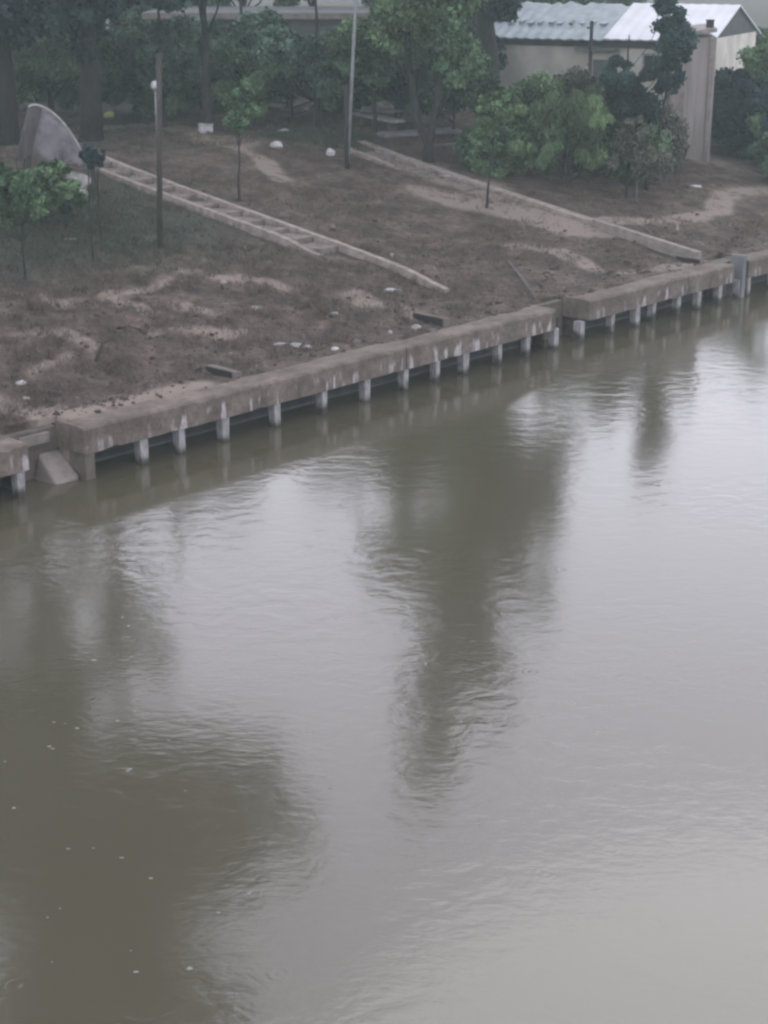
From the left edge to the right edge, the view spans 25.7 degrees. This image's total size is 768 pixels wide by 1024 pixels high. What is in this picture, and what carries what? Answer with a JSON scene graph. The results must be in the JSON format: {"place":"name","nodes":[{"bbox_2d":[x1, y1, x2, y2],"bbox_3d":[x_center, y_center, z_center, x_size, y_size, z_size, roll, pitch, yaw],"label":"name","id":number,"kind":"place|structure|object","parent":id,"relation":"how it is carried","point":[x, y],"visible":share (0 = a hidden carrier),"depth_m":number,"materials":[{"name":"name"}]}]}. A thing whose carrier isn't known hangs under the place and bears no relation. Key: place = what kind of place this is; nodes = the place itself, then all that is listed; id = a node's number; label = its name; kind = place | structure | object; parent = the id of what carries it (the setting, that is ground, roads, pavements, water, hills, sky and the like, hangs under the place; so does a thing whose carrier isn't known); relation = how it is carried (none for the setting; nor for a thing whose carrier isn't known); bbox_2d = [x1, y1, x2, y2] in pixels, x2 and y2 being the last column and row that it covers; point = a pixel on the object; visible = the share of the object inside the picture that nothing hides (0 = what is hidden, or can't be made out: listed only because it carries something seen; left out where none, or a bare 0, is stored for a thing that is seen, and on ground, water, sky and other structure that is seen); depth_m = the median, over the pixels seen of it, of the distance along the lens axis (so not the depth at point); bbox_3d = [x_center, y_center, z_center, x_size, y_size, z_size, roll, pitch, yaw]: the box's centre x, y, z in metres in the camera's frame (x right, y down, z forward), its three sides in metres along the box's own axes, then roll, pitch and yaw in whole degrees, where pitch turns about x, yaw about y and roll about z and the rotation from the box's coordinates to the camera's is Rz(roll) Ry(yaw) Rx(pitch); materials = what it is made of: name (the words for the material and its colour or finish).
{"place":"outdoors","nodes":[
{"label":"outdoors","id":0,"kind":"place"},
{"bbox_2d":[0,280,767,1023],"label":"water","id":1,"kind":"structure","parent":0,"point":[446,694],"depth_m":20.87,"materials":[{"name":"brown liquid"}]},
{"bbox_2d":[3,513,330,994],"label":"foam flecks","id":2,"kind":"object","parent":1,"relation":"on","point":[250,892],"visible":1,"depth_m":18.20,"materials":[{"name":"white"}]},
{"bbox_2d":[0,0,767,489],"bbox_3d":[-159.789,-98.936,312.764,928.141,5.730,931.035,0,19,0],"label":"ground","id":3,"kind":"structure","parent":0,"point":[740,180],"depth_m":42.93,"materials":[{"name":"soil"}]},
{"bbox_2d":[6,422,14,425],"bbox_3d":[-6.498,-1.536,29.247,0.153,0.059,0.117,-17,25,-41],"label":"litter scrap","id":4,"kind":"object","parent":3,"relation":"on","point":[10,424],"visible":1,"depth_m":29.22,"materials":[{"name":"grey"}]},
{"bbox_2d":[0,434,28,497],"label":"river wall","id":5,"kind":"structure","parent":3,"relation":"on","point":[14,461],"depth_m":28.39,"materials":[{"name":"concrete"}]},
{"bbox_2d":[0,151,55,279],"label":"sapling","id":6,"kind":"object","parent":3,"relation":"on","point":[16,194],"visible":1,"depth_m":36.58,"materials":[{"name":"green plant"}]},
{"bbox_2d":[17,37,43,111],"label":"shrub","id":7,"kind":"object","parent":3,"relation":"on","point":[37,40],"visible":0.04,"depth_m":59.11,"materials":[{"name":"green plant"}]},
{"bbox_2d":[0,0,66,145],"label":"tall tree","id":8,"kind":"object","parent":3,"relation":"on","point":[9,128],"visible":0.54,"depth_m":50.75,"materials":[{"name":"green plant"}]},
{"bbox_2d":[12,51,58,106],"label":"shrub","id":9,"kind":"object","parent":3,"relation":"on","point":[22,89],"visible":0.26,"depth_m":55.44,"materials":[{"name":"green plant"}]},
{"bbox_2d":[4,424,77,483],"bbox_3d":[-6.049,-0.468,29.519,0.845,1.860,1.159,17,25,40],"label":"drain outlet","id":10,"kind":"object","parent":3,"relation":"on","point":[48,463],"visible":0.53,"depth_m":29.55,"materials":[{"name":"concrete"}]},
{"bbox_2d":[25,25,71,101],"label":"distant tree","id":11,"kind":"object","parent":3,"relation":"on","point":[37,96],"depth_m":65.03,"materials":[{"name":"green plant"}]},
{"bbox_2d":[17,103,96,199],"bbox_3d":[-8.424,-9.118,43.591,1.890,2.882,2.134,0,19,0],"label":"draped sheet","id":12,"kind":"object","parent":3,"relation":"on","point":[46,134],"visible":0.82,"depth_m":42.95,"materials":[{"name":"grey fabric"}]},
{"bbox_2d":[26,157,88,228],"bbox_3d":[-8.139,-7.636,40.582,1.944,1.850,1.803,0,19,0],"label":"sapling","id":13,"kind":"object","parent":3,"relation":"on","point":[64,191],"visible":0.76,"depth_m":40.50,"materials":[{"name":"green plant"}]},
{"bbox_2d":[9,25,123,112],"bbox_3d":[-11.243,-15.368,56.252,5.481,5.009,3.990,0,19,0],"label":"leafy tree","id":14,"kind":"object","parent":3,"relation":"on","point":[54,55],"visible":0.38,"depth_m":55.14,"materials":[{"name":"green plant"}]},
{"bbox_2d":[49,171,91,194],"bbox_3d":[-8.152,-8.495,43.449,1.148,0.609,0.638,3,19,9],"label":"torn sheet","id":15,"kind":"object","parent":3,"relation":"on","point":[82,178],"visible":0.16,"depth_m":43.38,"materials":[{"name":"white plastic"}]},
{"bbox_2d":[69,450,95,479],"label":"corner pier","id":16,"kind":"structure","parent":3,"relation":"on","point":[82,466],"depth_m":29.59,"materials":[{"name":"concrete"}]},
{"bbox_2d":[78,143,99,260],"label":"sapling","id":17,"kind":"object","parent":3,"relation":"on","point":[87,155],"visible":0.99,"depth_m":38.22,"materials":[{"name":"green plant"}]},
{"bbox_2d":[50,16,129,110],"bbox_3d":[-10.585,-16.059,60.340,4.309,3.551,2.974,11,22,29],"label":"shrub","id":18,"kind":"object","parent":3,"relation":"on","point":[65,99],"visible":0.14,"depth_m":60.31,"materials":[{"name":"green plant"}]},
{"bbox_2d":[0,0,192,141],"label":"tall tree","id":19,"kind":"object","parent":3,"relation":"on","point":[78,20],"visible":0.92,"depth_m":48.81,"materials":[{"name":"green plant"}]},
{"bbox_2d":[89,144,105,238],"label":"sapling","id":20,"kind":"object","parent":3,"relation":"on","point":[100,160],"visible":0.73,"depth_m":40.06,"materials":[{"name":"green plant"}]},
{"bbox_2d":[95,336,114,361],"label":"branch","id":21,"kind":"object","parent":3,"relation":"on","point":[98,354],"visible":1,"depth_m":33.30,"materials":[{"name":"brown plant"}]},
{"bbox_2d":[104,111,114,117],"bbox_3d":[-9.555,-13.762,58.396,0.359,0.325,0.312,13,22,32],"label":"yellow scrap","id":22,"kind":"object","parent":3,"relation":"on","point":[108,114],"visible":0.59,"depth_m":58.30,"materials":[{"name":"plastic"}]},
{"bbox_2d":[104,64,151,112],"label":"shrub","id":23,"kind":"object","parent":3,"relation":"on","point":[127,90],"visible":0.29,"depth_m":59.26,"materials":[{"name":"green plant"}]},
{"bbox_2d":[104,1,153,27],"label":"distant tree","id":24,"kind":"object","parent":3,"relation":"on","point":[137,11],"visible":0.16,"depth_m":74.82,"materials":[{"name":"green plant"}]},
{"bbox_2d":[117,326,140,329],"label":"branch","id":25,"kind":"object","parent":3,"relation":"on","point":[127,327],"visible":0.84,"depth_m":35.08,"materials":[{"name":"brown plant"}]},
{"bbox_2d":[107,16,201,117],"bbox_3d":[-7.905,-15.202,57.862,3.428,3.647,3.631,0,19,0],"label":"shrub","id":26,"kind":"object","parent":3,"relation":"on","point":[175,98],"visible":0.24,"depth_m":57.75,"materials":[{"name":"green plant"}]},
{"bbox_2d":[111,11,201,127],"bbox_3d":[-7.324,-14.990,55.770,3.192,4.656,3.315,0,19,0],"label":"leafy tree","id":27,"kind":"object","parent":3,"relation":"on","point":[175,42],"visible":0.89,"depth_m":54.77,"materials":[{"name":"green plant"}]},
{"bbox_2d":[156,54,162,248],"bbox_3d":[-5.302,-8.364,39.651,0.318,4.705,0.135,-12,22,-32],"label":"pole","id":28,"kind":"object","parent":3,"relation":"on","point":[159,148],"visible":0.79,"depth_m":39.55,"materials":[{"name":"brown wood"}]},
{"bbox_2d":[151,81,155,117],"bbox_3d":[-6.501,-11.168,48.022,0.220,2.220,0.220,0,19,0],"label":"garden lamp","id":29,"kind":"object","parent":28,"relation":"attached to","point":[153,85],"visible":0.59,"depth_m":47.66,"materials":[{"name":"grey metal"}]},
{"bbox_2d":[178,13,197,103],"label":"shrub","id":30,"kind":"object","parent":3,"relation":"on","point":[192,18],"depth_m":63.71,"materials":[{"name":"green plant"}]},
{"bbox_2d":[198,123,213,132],"bbox_3d":[-5.761,-12.407,54.356,0.488,0.306,0.318,-4,19,-11],"label":"foam box","id":31,"kind":"object","parent":3,"relation":"on","point":[203,128],"visible":0.95,"depth_m":54.22,"materials":[{"name":"white plastic"}]},
{"bbox_2d":[196,0,219,133],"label":"tall tree","id":32,"kind":"object","parent":3,"relation":"on","point":[207,101],"visible":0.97,"depth_m":53.68,"materials":[{"name":"brown plant"}]},
{"bbox_2d":[195,77,224,111],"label":"shrub","id":33,"kind":"object","parent":3,"relation":"on","point":[217,105],"visible":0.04,"depth_m":60.77,"materials":[{"name":"green plant"}]},
{"bbox_2d":[205,364,240,377],"bbox_3d":[-3.348,-2.460,32.549,0.720,0.596,1.009,13,22,33],"label":"drain box","id":34,"kind":"object","parent":3,"relation":"on","point":[213,369],"visible":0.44,"depth_m":32.67,"materials":[{"name":"concrete"}]},
{"bbox_2d":[189,0,261,5],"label":"distant tree","id":35,"kind":"object","parent":3,"relation":"on","point":[215,3],"visible":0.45,"depth_m":76.14,"materials":[{"name":"green plant"}]},
{"bbox_2d":[0,96,471,322],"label":"grass","id":36,"kind":"structure","parent":3,"relation":"on","point":[315,136],"depth_m":42.20,"materials":[{"name":"green plant"}]},
{"bbox_2d":[189,0,291,78],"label":"leafy tree","id":37,"kind":"object","parent":3,"relation":"on","point":[249,30],"visible":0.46,"depth_m":57.20,"materials":[{"name":"green plant"}]},
{"bbox_2d":[220,80,260,200],"bbox_3d":[-3.863,-9.823,44.812,0.902,3.348,1.219,13,23,34],"label":"sapling","id":38,"kind":"object","parent":3,"relation":"on","point":[243,107],"visible":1,"depth_m":44.42,"materials":[{"name":"green plant"}]},
{"bbox_2d":[193,34,295,127],"bbox_3d":[-4.605,-14.329,56.070,3.451,3.220,3.514,5,19,15],"label":"shrub","id":39,"kind":"object","parent":3,"relation":"on","point":[233,64],"visible":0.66,"depth_m":55.21,"materials":[{"name":"green plant"}]},
{"bbox_2d":[0,217,499,423],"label":"dry brush","id":40,"kind":"object","parent":3,"relation":"on","point":[320,310],"visible":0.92,"depth_m":36.51,"materials":[{"name":"brown plant"}]},
{"bbox_2d":[142,6,369,92],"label":"flat roofed shed","id":41,"kind":"structure","parent":3,"relation":"on","point":[300,20],"depth_m":67.30,"materials":[{"name":"concrete"}]},
{"bbox_2d":[70,153,449,292],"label":"staircase","id":42,"kind":"structure","parent":3,"relation":"on","point":[249,221],"depth_m":43.06,"materials":[{"name":"concrete"}]},
{"bbox_2d":[269,141,282,147],"bbox_3d":[-3.296,-11.163,51.078,0.419,0.204,0.299,-7,20,-19],"label":"plastic bag","id":43,"kind":"object","parent":3,"relation":"on","point":[276,144],"visible":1,"depth_m":51.01,"materials":[{"name":"white plastic"}]},
{"bbox_2d":[272,342,286,345],"bbox_3d":[-2.179,-3.505,35.036,0.329,0.063,0.158,-4,19,-13],"label":"litter scrap","id":44,"kind":"object","parent":3,"relation":"on","point":[279,344],"visible":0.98,"depth_m":34.98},
{"bbox_2d":[265,89,300,107],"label":"shrub","id":45,"kind":"object","parent":3,"relation":"on","point":[270,98],"visible":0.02,"depth_m":61.18,"materials":[{"name":"green plant"}]},
{"bbox_2d":[273,0,314,5],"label":"distant tree","id":46,"kind":"object","parent":3,"relation":"on","point":[286,3],"visible":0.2,"depth_m":77.37,"materials":[{"name":"green plant"}]},
{"bbox_2d":[289,343,300,347],"bbox_3d":[-1.841,-3.490,35.038,0.219,0.097,0.184,10,21,28],"label":"litter scrap","id":47,"kind":"object","parent":3,"relation":"on","point":[296,345],"visible":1,"depth_m":34.98,"materials":[{"name":"white plastic"}]},
{"bbox_2d":[250,0,343,128],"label":"leafy tree","id":48,"kind":"object","parent":3,"relation":"on","point":[304,58],"visible":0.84,"depth_m":54.16,"materials":[{"name":"green plant"}]},
{"bbox_2d":[51,304,558,463],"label":"river wall","id":49,"kind":"structure","parent":3,"relation":"on","point":[139,428],"depth_m":33.20,"materials":[{"name":"concrete"}]},
{"bbox_2d":[302,106,310,111],"bbox_3d":[-2.789,-14.502,60.563,0.337,0.219,0.312,18,26,42],"label":"pale scrap","id":50,"kind":"object","parent":3,"relation":"on","point":[305,108],"visible":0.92,"depth_m":60.48,"materials":[{"name":"grey"}]},
{"bbox_2d":[272,74,349,117],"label":"shrub","id":51,"kind":"object","parent":3,"relation":"on","point":[324,104],"visible":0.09,"depth_m":58.20,"materials":[{"name":"green plant"}]},
{"bbox_2d":[326,148,334,155],"bbox_3d":[-1.624,-10.918,50.969,0.291,0.222,0.255,0,19,0],"label":"plastic bag","id":52,"kind":"object","parent":3,"relation":"on","point":[330,151],"visible":1,"depth_m":50.90,"materials":[{"name":"white plastic"}]},
{"bbox_2d":[297,75,376,113],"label":"shrub","id":53,"kind":"object","parent":3,"relation":"on","point":[358,104],"visible":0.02,"depth_m":60.53,"materials":[{"name":"green plant"}]},
{"bbox_2d":[344,0,357,168],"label":"pole","id":54,"kind":"object","parent":3,"relation":"on","point":[348,97],"visible":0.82,"depth_m":49.13,"materials":[{"name":"grey metal"}]},
{"bbox_2d":[333,78,385,111],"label":"shrub","id":55,"kind":"object","parent":3,"relation":"on","point":[365,98],"visible":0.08,"depth_m":59.14,"materials":[{"name":"green plant"}]},
{"bbox_2d":[324,0,405,133],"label":"leafy tree","id":56,"kind":"object","parent":3,"relation":"on","point":[374,68],"visible":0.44,"depth_m":52.94,"materials":[{"name":"green plant"}]},
{"bbox_2d":[360,0,377,20],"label":"distant tree","id":57,"kind":"object","parent":3,"relation":"on","point":[366,2],"visible":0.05,"depth_m":74.97,"materials":[{"name":"green plant"}]},
{"bbox_2d":[352,112,404,129],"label":"stone slab","id":58,"kind":"structure","parent":3,"relation":"on","point":[364,118],"depth_m":55.54,"materials":[{"name":"stone"}]},
{"bbox_2d":[0,110,767,425],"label":"dry weeds","id":59,"kind":"object","parent":3,"relation":"on","point":[762,220],"visible":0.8,"depth_m":43.93,"materials":[{"name":"brown plant"}]},
{"bbox_2d":[0,157,767,424],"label":"mud clods","id":60,"kind":"object","parent":3,"relation":"on","point":[406,333],"visible":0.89,"depth_m":38.32,"materials":[{"name":"brown soil"}]},
{"bbox_2d":[6,176,765,420],"bbox_3d":[-4.045,-6.104,40.102,13.406,2.182,32.959,16,25,40],"label":"pale rubble","id":61,"kind":"object","parent":3,"relation":"on","point":[432,330],"visible":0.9,"depth_m":38.60,"materials":[{"name":"grey stone"}]},
{"bbox_2d":[354,69,419,118],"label":"shrub","id":62,"kind":"object","parent":3,"relation":"on","point":[394,90],"visible":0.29,"depth_m":55.74,"materials":[{"name":"green plant"}]},
{"bbox_2d":[360,106,455,125],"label":"stone slab","id":63,"kind":"structure","parent":3,"relation":"on","point":[379,109],"depth_m":56.47,"materials":[{"name":"stone"}]},
{"bbox_2d":[411,324,420,328],"bbox_3d":[0.699,-4.035,36.535,0.243,0.101,0.129,-5,19,-13],"label":"litter scrap","id":64,"kind":"object","parent":3,"relation":"on","point":[415,326],"visible":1,"depth_m":36.49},
{"bbox_2d":[376,127,461,137],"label":"stone slab","id":65,"kind":"structure","parent":3,"relation":"on","point":[446,132],"depth_m":54.69,"materials":[{"name":"stone"}]},
{"bbox_2d":[397,312,449,327],"bbox_3d":[0.797,-3.961,36.782,0.828,0.640,1.122,13,22,33],"label":"drain box","id":66,"kind":"object","parent":3,"relation":"on","point":[442,322],"visible":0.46,"depth_m":36.92,"materials":[{"name":"concrete"}]},
{"bbox_2d":[362,0,490,162],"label":"leafy tree","id":67,"kind":"object","parent":3,"relation":"on","point":[418,36],"visible":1,"depth_m":50.22,"materials":[{"name":"green plant"}]},
{"bbox_2d":[433,142,456,146],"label":"stone slab","id":68,"kind":"structure","parent":3,"relation":"on","point":[451,144],"depth_m":54.01,"materials":[{"name":"stone"}]},
{"bbox_2d":[401,50,495,136],"bbox_3d":[2.205,-13.692,55.099,3.273,2.978,3.292,0,19,0],"label":"shrub","id":69,"kind":"object","parent":3,"relation":"on","point":[456,99],"visible":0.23,"depth_m":54.51,"materials":[{"name":"green plant"}]},
{"bbox_2d":[338,141,593,224],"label":"staircase","id":70,"kind":"structure","parent":3,"relation":"on","point":[384,155],"depth_m":50.09,"materials":[{"name":"concrete"}]},
{"bbox_2d":[460,22,507,86],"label":"shrub","id":71,"kind":"object","parent":3,"relation":"on","point":[503,61],"visible":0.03,"depth_m":63.50,"materials":[{"name":"green plant"}]},
{"bbox_2d":[452,120,542,178],"bbox_3d":[3.632,-11.190,51.856,2.836,1.808,2.563,-13,22,-32],"label":"shrub","id":72,"kind":"object","parent":3,"relation":"on","point":[473,150],"visible":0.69,"depth_m":51.16,"materials":[{"name":"green plant"}]},
{"bbox_2d":[475,0,522,80],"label":"tall tree","id":73,"kind":"object","parent":3,"relation":"on","point":[490,14],"visible":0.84,"depth_m":58.28,"materials":[{"name":"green plant"}]},
{"bbox_2d":[471,89,528,207],"bbox_3d":[2.984,-10.115,47.123,1.428,3.431,1.823,17,25,40],"label":"sapling","id":74,"kind":"object","parent":3,"relation":"on","point":[492,109],"visible":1,"depth_m":46.70,"materials":[{"name":"green plant"}]},
{"bbox_2d":[465,70,569,132],"bbox_3d":[4.091,-12.384,52.895,2.928,2.936,2.570,11,22,29],"label":"leafy tree","id":75,"kind":"object","parent":3,"relation":"on","point":[536,87],"visible":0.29,"depth_m":52.29,"materials":[{"name":"green plant"}]},
{"bbox_2d":[506,260,536,297],"bbox_3d":[3.366,-5.723,41.185,0.065,0.331,3.306,-3,19,-7],"label":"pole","id":76,"kind":"object","parent":3,"relation":"on","point":[520,276],"visible":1,"depth_m":41.12,"materials":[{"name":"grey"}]},
{"bbox_2d":[535,299,584,340],"bbox_3d":[4.013,-3.977,39.826,0.897,1.860,1.273,17,25,40],"label":"drain outlet","id":77,"kind":"object","parent":3,"relation":"on","point":[578,325],"visible":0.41,"depth_m":39.88,"materials":[{"name":"concrete"}]},
{"bbox_2d":[510,83,615,187],"bbox_3d":[5.363,-11.168,50.311,3.160,3.235,2.728,0,19,0],"label":"tree","id":78,"kind":"object","parent":3,"relation":"on","point":[567,120],"visible":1,"depth_m":49.80,"materials":[{"name":"green plant"}]},
{"bbox_2d":[519,0,615,4],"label":"distant tree","id":79,"kind":"object","parent":3,"relation":"on","point":[581,2],"visible":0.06,"depth_m":84.90,"materials":[{"name":"green plant"}]},
{"bbox_2d":[552,63,613,167],"bbox_3d":[6.379,-12.481,53.323,2.694,3.423,2.614,0,19,0],"label":"shrub","id":80,"kind":"object","parent":3,"relation":"on","point":[574,77],"visible":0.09,"depth_m":52.69,"materials":[{"name":"green plant"}]},
{"bbox_2d":[587,21,593,73],"bbox_3d":[6.900,-14.478,56.868,0.220,4.100,0.120,0,19,0],"label":"house pole","id":81,"kind":"object","parent":3,"relation":"on","point":[590,46],"visible":0.57,"depth_m":56.43,"materials":[{"name":"grey metal"}]},
{"bbox_2d":[580,119,674,182],"bbox_3d":[7.594,-11.243,52.666,3.041,2.487,3.188,0,19,0],"label":"shrub","id":82,"kind":"object","parent":3,"relation":"on","point":[612,130],"visible":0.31,"depth_m":51.56,"materials":[{"name":"green plant"}]},
{"bbox_2d":[494,1,761,106],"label":"long house","id":83,"kind":"structure","parent":3,"relation":"on","point":[545,37],"depth_m":63.47,"materials":[{"name":"white metal"}]},
{"bbox_2d":[592,59,607,89],"bbox_3d":[8.203,-15.949,63.126,0.800,2.000,0.100,9,21,25],"label":"door","id":84,"kind":"structure","parent":83,"relation":"in","point":[597,63],"depth_m":62.93,"materials":[{"name":"grey metal"}]},
{"bbox_2d":[642,53,662,73],"bbox_3d":[9.941,-16.467,62.012,0.860,0.860,0.102,9,21,25],"label":"window","id":85,"kind":"structure","parent":83,"relation":"in","point":[646,57],"depth_m":61.99,"materials":[{"name":"grey glass"}]},
{"bbox_2d":[613,0,647,5],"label":"distant tree","id":86,"kind":"object","parent":3,"relation":"on","point":[627,2],"visible":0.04,"depth_m":88.52,"materials":[{"name":"green plant"}]},
{"bbox_2d":[597,128,675,198],"bbox_3d":[7.550,-10.350,50.278,2.319,2.271,1.722,0,19,0],"label":"leafy tree","id":87,"kind":"object","parent":3,"relation":"on","point":[652,164],"visible":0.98,"depth_m":49.82,"materials":[{"name":"green plant"}]},
{"bbox_2d":[623,115,653,200],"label":"sapling","id":88,"kind":"object","parent":3,"relation":"on","point":[629,125],"visible":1,"depth_m":49.78,"materials":[{"name":"green plant"}]},
{"bbox_2d":[592,218,701,258],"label":"wall","id":89,"kind":"structure","parent":3,"relation":"on","point":[664,246],"depth_m":45.40,"materials":[{"name":"concrete"}]},
{"bbox_2d":[596,0,700,190],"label":"leafy tree","id":90,"kind":"object","parent":3,"relation":"on","point":[626,94],"visible":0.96,"depth_m":50.42,"materials":[{"name":"green plant"}]},
{"bbox_2d":[557,261,739,334],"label":"river wall","id":91,"kind":"structure","parent":3,"relation":"on","point":[610,306],"depth_m":41.75,"materials":[{"name":"concrete"}]},
{"bbox_2d":[620,104,689,168],"bbox_3d":[8.836,-12.316,55.081,2.394,2.339,3.786,0,19,0],"label":"shrub","id":92,"kind":"object","parent":3,"relation":"on","point":[672,123],"visible":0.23,"depth_m":54.07,"materials":[{"name":"green plant"}]},
{"bbox_2d":[658,19,716,162],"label":"house wing","id":93,"kind":"structure","parent":3,"relation":"on","point":[692,100],"depth_m":56.04,"materials":[{"name":"white paint"}]},
{"bbox_2d":[675,255,703,263],"bbox_3d":[7.847,-6.357,44.065,0.720,0.596,1.009,13,22,33],"label":"drain box","id":94,"kind":"object","parent":3,"relation":"on","point":[688,259],"visible":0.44,"depth_m":44.18,"materials":[{"name":"concrete"}]},
{"bbox_2d":[711,253,746,297],"bbox_3d":[9.146,-5.821,44.839,0.820,2.120,0.730,17,25,40],"label":"gap panel","id":95,"kind":"object","parent":3,"relation":"on","point":[739,261],"visible":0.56,"depth_m":44.53,"materials":[{"name":"concrete"}]},
{"bbox_2d":[711,66,753,141],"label":"bush","id":96,"kind":"object","parent":3,"relation":"on","point":[726,79],"visible":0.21,"depth_m":59.66,"materials":[{"name":"green plant"}]},
{"bbox_2d":[711,78,767,159],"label":"shrub","id":97,"kind":"object","parent":3,"relation":"on","point":[730,114],"visible":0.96,"depth_m":56.87,"materials":[{"name":"green plant"}]},
{"bbox_2d":[723,249,767,294],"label":"river wall","id":98,"kind":"structure","parent":3,"relation":"on","point":[757,267],"depth_m":45.04,"materials":[{"name":"concrete"}]},
{"bbox_2d":[736,29,767,108],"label":"bush","id":99,"kind":"object","parent":3,"relation":"on","point":[755,59],"visible":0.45,"depth_m":58.13,"materials":[{"name":"green plant"}]},
{"bbox_2d":[744,109,765,137],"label":"shrub","id":100,"kind":"object","parent":3,"relation":"on","point":[753,123],"visible":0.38,"depth_m":56.92,"materials":[{"name":"green plant"}]},
{"bbox_2d":[748,132,767,176],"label":"bush","id":101,"kind":"object","parent":3,"relation":"on","point":[759,148],"visible":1,"depth_m":55.04,"materials":[{"name":"green plant"}]},
{"bbox_2d":[756,26,767,80],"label":"shrub","id":102,"kind":"object","parent":3,"relation":"on","point":[763,30],"visible":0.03,"depth_m":68.77,"materials":[{"name":"green plant"}]}
]}

